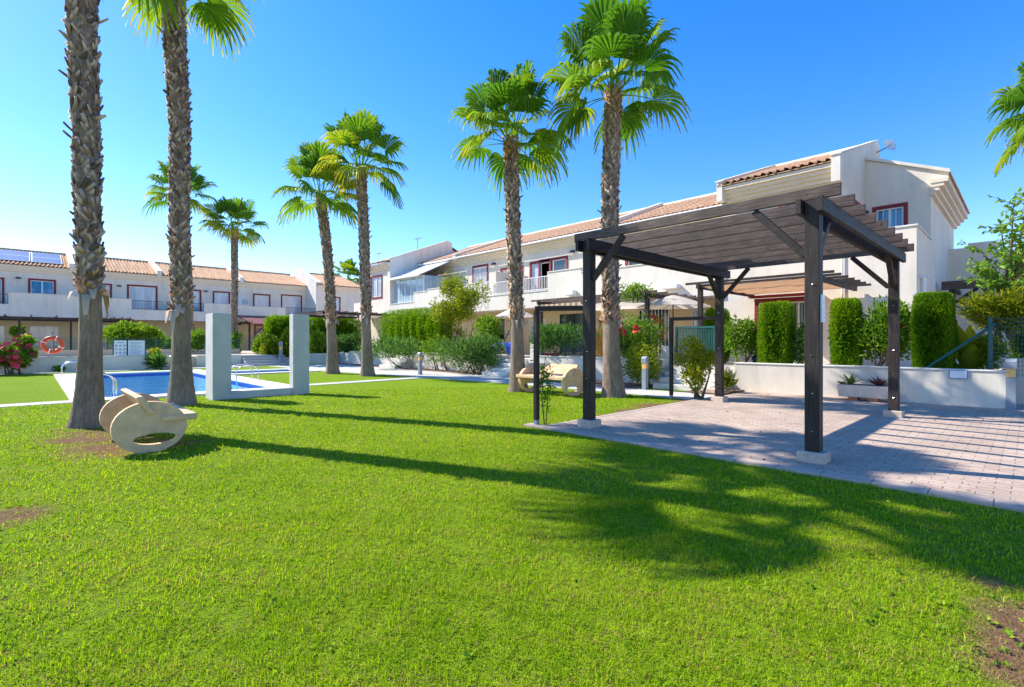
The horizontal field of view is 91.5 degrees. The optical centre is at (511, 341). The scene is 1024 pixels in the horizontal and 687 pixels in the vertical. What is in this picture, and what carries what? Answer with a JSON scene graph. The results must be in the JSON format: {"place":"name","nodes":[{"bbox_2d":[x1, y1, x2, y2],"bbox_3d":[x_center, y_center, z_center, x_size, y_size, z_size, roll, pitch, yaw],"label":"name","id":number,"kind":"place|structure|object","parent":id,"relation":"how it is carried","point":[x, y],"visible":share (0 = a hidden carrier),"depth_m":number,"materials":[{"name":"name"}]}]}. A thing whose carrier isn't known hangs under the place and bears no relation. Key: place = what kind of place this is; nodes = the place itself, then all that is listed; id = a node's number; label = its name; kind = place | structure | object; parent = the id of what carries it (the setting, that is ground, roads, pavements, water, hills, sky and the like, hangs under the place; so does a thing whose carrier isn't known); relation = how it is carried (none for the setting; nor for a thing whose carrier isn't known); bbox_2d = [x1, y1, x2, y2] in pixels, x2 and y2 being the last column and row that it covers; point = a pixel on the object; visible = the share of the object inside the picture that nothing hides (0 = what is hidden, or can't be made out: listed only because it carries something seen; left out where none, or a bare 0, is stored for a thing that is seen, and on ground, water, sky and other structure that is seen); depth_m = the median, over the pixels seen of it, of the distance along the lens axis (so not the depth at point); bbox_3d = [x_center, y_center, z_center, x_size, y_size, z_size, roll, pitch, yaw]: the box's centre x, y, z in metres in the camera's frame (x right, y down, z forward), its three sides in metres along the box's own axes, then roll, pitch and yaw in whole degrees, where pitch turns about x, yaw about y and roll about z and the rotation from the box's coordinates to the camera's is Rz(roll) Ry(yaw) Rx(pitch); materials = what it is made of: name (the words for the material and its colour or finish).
{"place":"outdoors","nodes":[
{"label":"outdoors","id":0,"kind":"place"},
{"bbox_2d":[103,374,250,396],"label":"water","id":1,"kind":"structure","parent":0,"point":[150,383],"depth_m":16.17,"materials":[{"name":"blue liquid"}]},
{"bbox_2d":[169,350,256,367],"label":"terrace","id":2,"kind":"structure","parent":0,"point":[246,352],"depth_m":28.37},
{"bbox_2d":[0,314,78,349],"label":"garden pergola","id":3,"kind":"object","parent":2,"relation":"on","point":[19,319],"visible":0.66,"depth_m":33.09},
{"bbox_2d":[103,319,166,348],"bbox_3d":[-21.857,-0.246,29.004,3.451,2.112,2.725,0,0,-44],"label":"flowering hedge","id":4,"kind":"object","parent":2,"relation":"on","point":[120,330],"visible":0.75,"depth_m":28.46,"materials":[{"name":"green plant"}]},
{"bbox_2d":[127,339,145,354],"bbox_3d":[-17.544,0.355,23.300,0.728,0.891,0.053,0,0,-44],"label":"notice board","id":5,"kind":"object","parent":2,"relation":"on","point":[136,347],"visible":0.91,"depth_m":23.28,"materials":[{"name":"white metal"}]},
{"bbox_2d":[37,349,239,356],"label":"terrace wall","id":6,"kind":"structure","parent":2,"relation":"on","point":[42,353],"depth_m":25.63,"materials":[{"name":"paint"}]},
{"bbox_2d":[0,337,239,349],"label":"fence","id":7,"kind":"object","parent":6,"relation":"on","point":[153,341],"visible":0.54,"depth_m":25.85,"materials":[{"name":"green metal"}]},
{"bbox_2d":[263,314,288,338],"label":"clipped hedge","id":8,"kind":"object","parent":2,"relation":"on","point":[276,325],"visible":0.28,"depth_m":31.16,"materials":[{"name":"green plant"}]},
{"bbox_2d":[0,364,714,407],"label":"path","id":9,"kind":"structure","parent":0,"point":[411,374],"depth_m":17.20,"materials":[{"name":"concrete"}]},
{"bbox_2d":[0,363,1023,686],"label":"lawn","id":10,"kind":"structure","parent":0,"point":[46,387],"depth_m":3.05,"materials":[{"name":"green plant"}]},
{"bbox_2d":[0,333,39,374],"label":"bougainvillea","id":11,"kind":"object","parent":10,"relation":"on","point":[18,353],"visible":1,"depth_m":19.35,"materials":[{"name":"green plant"}]},
{"bbox_2d":[58,0,186,428],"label":"palm tree","id":12,"kind":"object","parent":10,"relation":"on","point":[81,21],"visible":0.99,"depth_m":7.52,"materials":[{"name":"brown plant"}]},
{"bbox_2d":[99,388,196,453],"bbox_3d":[-4.660,0.978,6.361,0.833,0.683,1.440,0,0,-44],"label":"stone bench","id":13,"kind":"object","parent":10,"relation":"on","point":[127,418],"visible":0.92,"depth_m":5.89,"materials":[{"name":"beige stone"}]},
{"bbox_2d":[143,348,170,369],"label":"shrub","id":14,"kind":"object","parent":10,"relation":"on","point":[155,360],"visible":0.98,"depth_m":22.93,"materials":[{"name":"green plant"}]},
{"bbox_2d":[104,375,249,396],"bbox_3d":[-10.271,1.925,17.595,7.200,1.049,10.800,0,0,-44],"label":"pool basin","id":15,"kind":"object","parent":10,"relation":"in","point":[140,387],"depth_m":20.24,"materials":[{"name":"tile"}]},
{"bbox_2d":[103,370,288,387],"bbox_3d":[-10.271,1.370,17.595,7.200,0.130,10.800,0,0,-44],"label":"pool tile band","id":16,"kind":"object","parent":15,"relation":"attached to","point":[194,374],"visible":0.1,"depth_m":20.17,"materials":[{"name":"tile"}]},
{"bbox_2d":[54,368,319,402],"bbox_3d":[-10.307,1.327,17.560,8.300,0.145,12.000,0,0,-44],"label":"pool coping","id":17,"kind":"object","parent":10,"relation":"on","point":[66,382],"visible":0.3,"depth_m":15.98,"materials":[{"name":"stone"}]},
{"bbox_2d":[122,0,264,405],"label":"palm tree","id":18,"kind":"object","parent":10,"relation":"on","point":[219,18],"visible":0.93,"depth_m":10.19,"materials":[{"name":"brown plant"}]},
{"bbox_2d":[206,313,308,400],"bbox_3d":[-6.014,0.342,11.892,2.115,2.017,0.620,0,0,-44],"label":"concrete frame","id":19,"kind":"object","parent":10,"relation":"on","point":[218,356],"visible":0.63,"depth_m":11.30,"materials":[{"name":"grey concrete"}]},
{"bbox_2d":[241,354,288,365],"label":"garden steps","id":20,"kind":"structure","parent":10,"relation":"on","point":[263,360],"depth_m":26.62,"materials":[{"name":"concrete"}]},
{"bbox_2d":[271,140,368,373],"bbox_3d":[-7.731,-3.291,20.023,3.532,9.281,3.896,0,0,-44],"label":"palm tree","id":21,"kind":"object","parent":10,"relation":"on","point":[313,154],"visible":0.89,"depth_m":19.83,"materials":[{"name":"green plant"}]},
{"bbox_2d":[310,107,408,375],"bbox_3d":[-5.673,-3.648,18.842,3.465,9.996,3.681,0,0,-12],"label":"palm tree","id":22,"kind":"object","parent":10,"relation":"on","point":[354,131],"visible":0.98,"depth_m":18.58,"materials":[{"name":"green plant"}]},
{"bbox_2d":[379,355,412,368],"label":"garden steps","id":23,"kind":"structure","parent":10,"relation":"on","point":[400,362],"depth_m":24.18,"materials":[{"name":"stone"}]},
{"bbox_2d":[482,359,527,376],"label":"garden steps","id":24,"kind":"structure","parent":10,"relation":"on","point":[503,369],"depth_m":18.80,"materials":[{"name":"stone"}]},
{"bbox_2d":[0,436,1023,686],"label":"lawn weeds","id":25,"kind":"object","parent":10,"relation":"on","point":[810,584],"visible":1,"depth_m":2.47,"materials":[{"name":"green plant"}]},
{"bbox_2d":[449,59,575,391],"bbox_3d":[-0.050,-2.964,12.981,3.171,8.629,3.165,0,0,-44],"label":"palm tree","id":26,"kind":"object","parent":10,"relation":"on","point":[515,94],"visible":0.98,"depth_m":12.83,"materials":[{"name":"green plant"}]},
{"bbox_2d":[339,363,743,394],"bbox_3d":[-2.314,1.300,20.402,1.440,0.100,22.390,0,0,-44],"label":"flower bed","id":27,"kind":"object","parent":10,"relation":"on","point":[639,386],"visible":0.3,"depth_m":15.32,"materials":[{"name":"soil"}]},
{"bbox_2d":[418,333,457,369],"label":"shrub","id":28,"kind":"object","parent":27,"relation":"on","point":[429,349],"visible":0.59,"depth_m":21.87,"materials":[{"name":"green plant"}]},
{"bbox_2d":[433,332,505,372],"bbox_3d":[-1.703,0.499,20.080,3.039,1.808,3.094,0,0,-44],"label":"oleander","id":29,"kind":"object","parent":27,"relation":"on","point":[483,348],"visible":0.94,"depth_m":19.64,"materials":[{"name":"green plant"}]},
{"bbox_2d":[621,341,664,385],"bbox_3d":[3.708,0.648,14.303,1.230,1.361,1.675,0,0,11],"label":"shrub","id":30,"kind":"object","parent":27,"relation":"on","point":[635,354],"visible":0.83,"depth_m":14.12,"materials":[{"name":"green plant"}]},
{"bbox_2d":[516,363,582,395],"bbox_3d":[0.948,0.939,12.338,0.877,0.763,1.580,0,0,-44],"label":"stone bench","id":31,"kind":"object","parent":10,"relation":"on","point":[572,375],"visible":0.76,"depth_m":11.99,"materials":[{"name":"stone"}]},
{"bbox_2d":[536,0,692,397],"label":"palm tree","id":32,"kind":"object","parent":10,"relation":"on","point":[607,30],"visible":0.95,"depth_m":11.58,"materials":[{"name":"green plant"}]},
{"bbox_2d":[653,365,727,390],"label":"garden steps","id":33,"kind":"structure","parent":10,"relation":"on","point":[663,383],"depth_m":13.48,"materials":[{"name":"stone"}]},
{"bbox_2d":[673,334,714,399],"bbox_3d":[4.155,0.559,11.207,1.176,1.587,0.975,0,0,-19],"label":"shrub","id":34,"kind":"object","parent":10,"relation":"on","point":[697,365],"visible":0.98,"depth_m":11.12,"materials":[{"name":"green plant"}]},
{"bbox_2d":[0,0,1023,283],"label":"sky","id":35,"kind":"structure","parent":0,"point":[766,83],"materials":[{"name":"blue"}]},
{"bbox_2d":[338,351,1001,388],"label":"garden terrace","id":36,"kind":"structure","parent":0,"point":[344,357],"depth_m":17.30,"materials":[{"name":"stone"}]},
{"bbox_2d":[309,316,361,350],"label":"clipped hedge","id":37,"kind":"object","parent":36,"relation":"on","point":[345,326],"visible":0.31,"depth_m":35.06,"materials":[{"name":"green plant"}]},
{"bbox_2d":[295,310,393,317],"bbox_3d":[-10.891,-0.522,33.237,5.400,2.645,5.300,0,0,-44],"label":"garden pergola","id":38,"kind":"object","parent":36,"relation":"on","point":[344,314],"visible":0.4,"depth_m":32.34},
{"bbox_2d":[376,307,453,353],"bbox_3d":[-5.198,-0.409,26.329,1.611,2.775,6.282,0,0,-44],"label":"clipped hedge","id":39,"kind":"object","parent":36,"relation":"on","point":[415,323],"visible":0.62,"depth_m":25.52,"materials":[{"name":"green plant"}]},
{"bbox_2d":[427,268,490,343],"bbox_3d":[-2.555,-1.389,24.251,3.206,4.297,3.162,0,0,-44],"label":"garden tree","id":40,"kind":"object","parent":36,"relation":"on","point":[460,307],"visible":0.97,"depth_m":23.86,"materials":[{"name":"green plant"}]},
{"bbox_2d":[471,313,503,344],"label":"shrub","id":41,"kind":"object","parent":36,"relation":"on","point":[487,323],"visible":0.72,"depth_m":21.94,"materials":[{"name":"green plant"}]},
{"bbox_2d":[528,322,582,355],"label":"oleander","id":42,"kind":"object","parent":36,"relation":"on","point":[551,331],"visible":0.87,"depth_m":17.69,"materials":[{"name":"green plant"}]},
{"bbox_2d":[531,290,712,349],"bbox_3d":[4.038,-0.398,18.806,4.100,2.395,5.400,0,0,-44],"label":"garden pergola","id":43,"kind":"object","parent":36,"relation":"on","point":[625,304],"visible":0.36,"depth_m":17.75,"materials":[{"name":"brown wood"}]},
{"bbox_2d":[619,282,656,302],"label":"creeper","id":44,"kind":"object","parent":43,"relation":"on","point":[631,289],"visible":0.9,"depth_m":16.10,"materials":[{"name":"green plant"}]},
{"bbox_2d":[596,309,668,357],"bbox_3d":[3.836,-0.133,16.123,2.522,1.789,2.403,0,0,21],"label":"bougainvillea","id":45,"kind":"object","parent":36,"relation":"on","point":[640,334],"visible":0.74,"depth_m":15.49,"materials":[{"name":"green plant"}]},
{"bbox_2d":[637,295,710,345],"bbox_3d":[5.333,-0.423,16.522,2.322,2.346,2.322,0,0,-26],"label":"parasol","id":46,"kind":"object","parent":36,"relation":"on","point":[672,302],"visible":0.93,"depth_m":16.33,"materials":[{"name":"white fabric"}]},
{"bbox_2d":[703,306,730,363],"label":"clipped cypress","id":47,"kind":"object","parent":36,"relation":"on","point":[710,311],"visible":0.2,"depth_m":15.58,"materials":[{"name":"green plant"}]},
{"bbox_2d":[724,314,760,361],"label":"shrub","id":48,"kind":"object","parent":36,"relation":"on","point":[735,337],"visible":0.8,"depth_m":13.58,"materials":[{"name":"green plant"}]},
{"bbox_2d":[756,300,797,363],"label":"clipped cypress","id":49,"kind":"object","parent":36,"relation":"on","point":[776,327],"visible":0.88,"depth_m":12.76,"materials":[{"name":"green plant"}]},
{"bbox_2d":[685,270,870,342],"bbox_3d":[7.878,-0.458,14.743,4.200,2.515,3.780,0,0,-44],"label":"garden pergola","id":50,"kind":"object","parent":36,"relation":"on","point":[765,285],"visible":0.72,"depth_m":14.21,"materials":[{"name":"fabric"}]},
{"bbox_2d":[675,325,714,362],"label":"garden gate","id":51,"kind":"structure","parent":50,"relation":"attached to","point":[691,327],"depth_m":14.57,"materials":[{"name":"green metal"}]},
{"bbox_2d":[790,321,803,363],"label":"shrub","id":52,"kind":"object","parent":36,"relation":"on","point":[798,345],"visible":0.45,"depth_m":12.52,"materials":[{"name":"green plant"}]},
{"bbox_2d":[827,297,866,365],"bbox_3d":[8.035,-0.145,11.980,0.807,1.842,0.800,0,0,-44],"label":"clipped cypress","id":53,"kind":"object","parent":36,"relation":"on","point":[845,349],"visible":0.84,"depth_m":11.77,"materials":[{"name":"green plant"}]},
{"bbox_2d":[852,294,911,366],"bbox_3d":[8.690,-0.150,11.545,1.552,1.900,1.534,0,0,-44],"label":"hibiscus","id":54,"kind":"object","parent":36,"relation":"on","point":[875,332],"visible":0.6,"depth_m":11.37,"materials":[{"name":"green plant"}]},
{"bbox_2d":[908,291,959,368],"bbox_3d":[9.048,-0.147,10.716,0.868,1.904,0.874,0,0,-44],"label":"clipped cypress","id":55,"kind":"object","parent":36,"relation":"on","point":[933,336],"visible":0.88,"depth_m":10.49,"materials":[{"name":"green plant"}]},
{"bbox_2d":[925,317,1023,376],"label":"fence","id":56,"kind":"object","parent":36,"relation":"on","point":[991,325],"visible":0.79,"depth_m":9.80,"materials":[{"name":"green metal"}]},
{"bbox_2d":[957,187,1023,356],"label":"young tree","id":57,"kind":"object","parent":36,"relation":"on","point":[1014,271],"visible":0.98,"depth_m":10.49,"materials":[{"name":"green plant"}]},
{"bbox_2d":[971,333,1010,369],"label":"shrub","id":58,"kind":"object","parent":36,"relation":"on","point":[981,342],"visible":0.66,"depth_m":10.18,"materials":[{"name":"green plant"}]},
{"bbox_2d":[553,391,1023,502],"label":"paving","id":59,"kind":"structure","parent":0,"point":[862,432],"depth_m":6.74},
{"bbox_2d":[533,182,913,464],"bbox_3d":[3.450,-0.154,8.156,5.218,2.948,4.309,0,0,-44],"label":"pergola","id":60,"kind":"object","parent":59,"relation":"on","point":[812,228],"visible":0.96,"depth_m":7.38,"materials":[{"name":"wood"}]},
{"bbox_2d":[540,357,556,424],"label":"vine","id":61,"kind":"object","parent":60,"relation":"attached to","point":[543,368],"visible":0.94,"depth_m":7.72,"materials":[{"name":"green plant"}]},
{"bbox_2d":[837,383,887,401],"bbox_3d":[7.581,1.118,10.741,0.417,0.364,0.922,0,0,-44],"label":"stone planter","id":62,"kind":"object","parent":59,"relation":"on","point":[874,393],"visible":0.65,"depth_m":10.59,"materials":[{"name":"stone"}]},
{"bbox_2d":[954,324,1000,368],"bbox_3d":[9.667,0.137,10.614,1.520,1.174,0.836,0,0,-3],"label":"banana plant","id":63,"kind":"object","parent":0,"point":[964,355],"visible":0.48,"depth_m":10.45,"materials":[{"name":"green plant"}]},
{"bbox_2d":[1016,404,1023,409],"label":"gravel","id":64,"kind":"structure","parent":0,"point":[1020,406],"depth_m":9.86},
{"bbox_2d":[941,240,1023,367],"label":"annexe","id":65,"kind":"structure","parent":64,"relation":"on","point":[954,285],"depth_m":19.29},
{"bbox_2d":[982,61,1023,176],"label":"palm tree","id":66,"kind":"object","parent":64,"relation":"on","point":[1011,99],"visible":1,"depth_m":13.57,"materials":[{"name":"green plant"}]},
{"bbox_2d":[1003,358,1018,409],"bbox_3d":[9.379,0.807,9.379,0.218,0.970,0.218,0,0,-44],"label":"bollard light","id":67,"kind":"object","parent":64,"relation":"on","point":[1010,382],"visible":0.82,"depth_m":9.33,"materials":[{"name":"grey metal"}]},
{"bbox_2d":[1006,331,1023,357],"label":"shrub","id":68,"kind":"object","parent":64,"relation":"on","point":[1016,342],"visible":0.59,"depth_m":10.47,"materials":[{"name":"green plant"}]},
{"label":"ground","id":69,"kind":"structure","parent":0,"visible":0},
{"bbox_2d":[0,247,74,349],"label":"terraced house","id":70,"kind":"structure","parent":69,"relation":"on","point":[33,289],"depth_m":36.30,"materials":[{"name":"paint"}]},
{"bbox_2d":[0,249,62,263],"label":"solar array","id":71,"kind":"object","parent":70,"relation":"on","point":[25,256],"visible":1,"depth_m":38.01,"materials":[{"name":"blue glass"}]},
{"bbox_2d":[28,278,55,293],"bbox_3d":[-34.989,-3.800,37.154,1.517,1.668,0.135,0,0,-44],"label":"window","id":72,"kind":"structure","parent":70,"relation":"in","point":[43,286],"depth_m":37.16,"materials":[{"name":"glass"}]},
{"bbox_2d":[30,326,58,344],"bbox_3d":[-34.369,-0.399,36.667,1.543,1.398,0.067,0,0,-44],"label":"window","id":73,"kind":"structure","parent":70,"relation":"in","point":[42,332],"depth_m":36.64,"materials":[{"name":"glass"}]},
{"bbox_2d":[0,355,168,373],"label":"wall","id":74,"kind":"structure","parent":69,"relation":"on","point":[122,362],"depth_m":21.53,"materials":[{"name":"paint"}]},
{"bbox_2d":[72,254,164,349],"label":"terraced house","id":75,"kind":"structure","parent":69,"relation":"on","point":[132,286],"depth_m":40.50,"materials":[{"name":"paint"}]},
{"bbox_2d":[127,284,157,309],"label":"glazed door","id":76,"kind":"structure","parent":75,"relation":"in","point":[146,293],"depth_m":41.42,"materials":[{"name":"white paint"}]},
{"bbox_2d":[140,160,217,331],"bbox_3d":[-20.860,-5.131,31.476,4.087,12.962,4.369,0,0,-44],"label":"palm tree","id":77,"kind":"object","parent":69,"relation":"on","point":[197,182],"visible":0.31,"depth_m":31.06,"materials":[{"name":"green plant"}]},
{"bbox_2d":[154,261,248,349],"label":"terraced house","id":78,"kind":"structure","parent":69,"relation":"on","point":[211,291],"depth_m":44.25,"materials":[{"name":"paint"}]},
{"bbox_2d":[198,196,270,338],"bbox_3d":[-17.547,-3.896,31.311,3.550,10.492,3.846,0,0,17],"label":"palm tree","id":79,"kind":"object","parent":69,"relation":"on","point":[236,208],"visible":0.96,"depth_m":31.22,"materials":[{"name":"green plant"}]},
{"bbox_2d":[255,336,284,356],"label":"shrub","id":80,"kind":"object","parent":69,"relation":"on","point":[268,346],"visible":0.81,"depth_m":27.72,"materials":[{"name":"green plant"}]},
{"bbox_2d":[238,269,312,349],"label":"terraced house","id":81,"kind":"structure","parent":69,"relation":"on","point":[268,293],"depth_m":48.35,"materials":[{"name":"paint"}]},
{"bbox_2d":[281,294,301,314],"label":"glazed door","id":82,"kind":"structure","parent":81,"relation":"in","point":[294,301],"depth_m":49.70,"materials":[{"name":"white paint"}]},
{"bbox_2d":[309,328,326,352],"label":"shrub","id":83,"kind":"object","parent":69,"relation":"on","point":[317,342],"visible":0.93,"depth_m":29.45,"materials":[{"name":"green plant"}]},
{"bbox_2d":[294,268,360,323],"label":"terraced house","id":84,"kind":"structure","parent":69,"relation":"on","point":[347,294],"depth_m":50.61,"materials":[{"name":"white paint"}]},
{"bbox_2d":[334,258,359,284],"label":"tree","id":85,"kind":"object","parent":69,"relation":"on","point":[349,265],"visible":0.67,"depth_m":61.34,"materials":[{"name":"green plant"}]},
{"bbox_2d":[336,331,361,352],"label":"oleander","id":86,"kind":"object","parent":69,"relation":"on","point":[349,339],"visible":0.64,"depth_m":31.23,"materials":[{"name":"green plant"}]},
{"bbox_2d":[350,333,431,367],"bbox_3d":[-5.220,0.468,24.195,4.074,1.790,4.948,0,0,15],"label":"oleander","id":87,"kind":"object","parent":69,"relation":"on","point":[396,347],"visible":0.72,"depth_m":23.21,"materials":[{"name":"green plant"}]},
{"bbox_2d":[354,240,457,350],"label":"terraced house","id":88,"kind":"structure","parent":69,"relation":"on","point":[381,287],"depth_m":36.10,"materials":[{"name":"white paint"}]},
{"bbox_2d":[387,239,500,349],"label":"terraced house","id":89,"kind":"structure","parent":69,"relation":"on","point":[409,291],"depth_m":33.68,"materials":[{"name":"paint"}]},
{"bbox_2d":[413,352,510,371],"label":"garden wall","id":90,"kind":"structure","parent":69,"relation":"on","point":[426,364],"depth_m":22.15,"materials":[{"name":"paint"}]},
{"bbox_2d":[427,224,572,354],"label":"terraced house","id":91,"kind":"structure","parent":69,"relation":"on","point":[487,262],"depth_m":31.03,"materials":[{"name":"paint"}]},
{"bbox_2d":[472,264,487,289],"bbox_3d":[-1.994,-4.062,31.826,0.135,1.602,1.550,0,0,-44],"label":"window","id":92,"kind":"structure","parent":91,"relation":"in","point":[479,271],"depth_m":31.82,"materials":[{"name":"glass"}]},
{"bbox_2d":[491,208,643,356],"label":"terraced house","id":93,"kind":"structure","parent":69,"relation":"on","point":[554,264],"depth_m":26.51,"materials":[{"name":"paint"}]},
{"bbox_2d":[529,259,551,290],"bbox_3d":[1.622,-3.225,28.069,0.135,2.610,1.660,0,0,-44],"label":"glazed door","id":94,"kind":"structure","parent":93,"relation":"in","point":[534,264],"depth_m":28.29,"materials":[{"name":"white paint"}]},
{"bbox_2d":[538,255,567,290],"bbox_3d":[2.270,-3.250,27.396,0.135,2.660,2.136,0,0,-44],"label":"glazed door","id":95,"kind":"structure","parent":93,"relation":"in","point":[558,263],"depth_m":27.32,"materials":[{"name":"white paint"}]},
{"bbox_2d":[560,313,582,354],"bbox_3d":[3.139,-0.359,25.366,0.067,2.078,1.796,0,0,-44],"label":"glazed door","id":96,"kind":"structure","parent":93,"relation":"in","point":[564,318],"depth_m":25.34,"materials":[{"name":"glass"}]},
{"bbox_2d":[540,355,678,383],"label":"garden wall","id":97,"kind":"structure","parent":69,"relation":"on","point":[573,360],"depth_m":16.15,"materials":[{"name":"paint"}]},
{"bbox_2d":[580,192,721,358],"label":"terraced house","id":98,"kind":"structure","parent":69,"relation":"on","point":[664,280],"depth_m":21.14,"materials":[{"name":"paint"}]},
{"bbox_2d":[639,309,669,356],"bbox_3d":[6.287,-0.384,22.061,0.116,2.128,1.502,0,0,-44],"label":"glazed door","id":99,"kind":"structure","parent":98,"relation":"in","point":[666,312],"depth_m":21.84,"materials":[{"name":"glass"}]},
{"bbox_2d":[524,400,1023,512],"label":"kerb","id":100,"kind":"structure","parent":69,"relation":"on","point":[987,501],"depth_m":4.92,"materials":[{"name":"concrete"}]},
{"bbox_2d":[715,140,969,365],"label":"corner house","id":101,"kind":"structure","parent":69,"relation":"on","point":[924,209],"depth_m":16.55,"materials":[{"name":"white paint"}]},
{"bbox_2d":[754,297,803,361],"bbox_3d":[9.120,-0.385,16.673,0.135,2.130,1.897,0,0,-44],"label":"glazed door","id":102,"kind":"structure","parent":101,"relation":"in","point":[798,301],"depth_m":16.44,"materials":[{"name":"white paint"}]},
{"bbox_2d":[872,202,907,226],"bbox_3d":[12.857,-4.161,16.972,0.135,0.953,0.980,0,0,-44],"label":"window","id":103,"kind":"structure","parent":101,"relation":"in","point":[898,215],"depth_m":16.90,"materials":[{"name":"glass"}]},
{"bbox_2d":[734,362,1007,408],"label":"garden wall","id":104,"kind":"structure","parent":69,"relation":"on","point":[985,388],"depth_m":10.45,"materials":[{"name":"paint"}]},
{"bbox_2d":[955,281,1023,339],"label":"feathery bush","id":105,"kind":"object","parent":69,"relation":"on","point":[1002,307],"visible":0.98,"depth_m":10.20,"materials":[{"name":"green plant"}]},
{"bbox_2d":[1016,358,1023,403],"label":"boundary wall","id":106,"kind":"structure","parent":69,"relation":"on","point":[1019,389],"depth_m":10.22,"materials":[{"name":"paint"}]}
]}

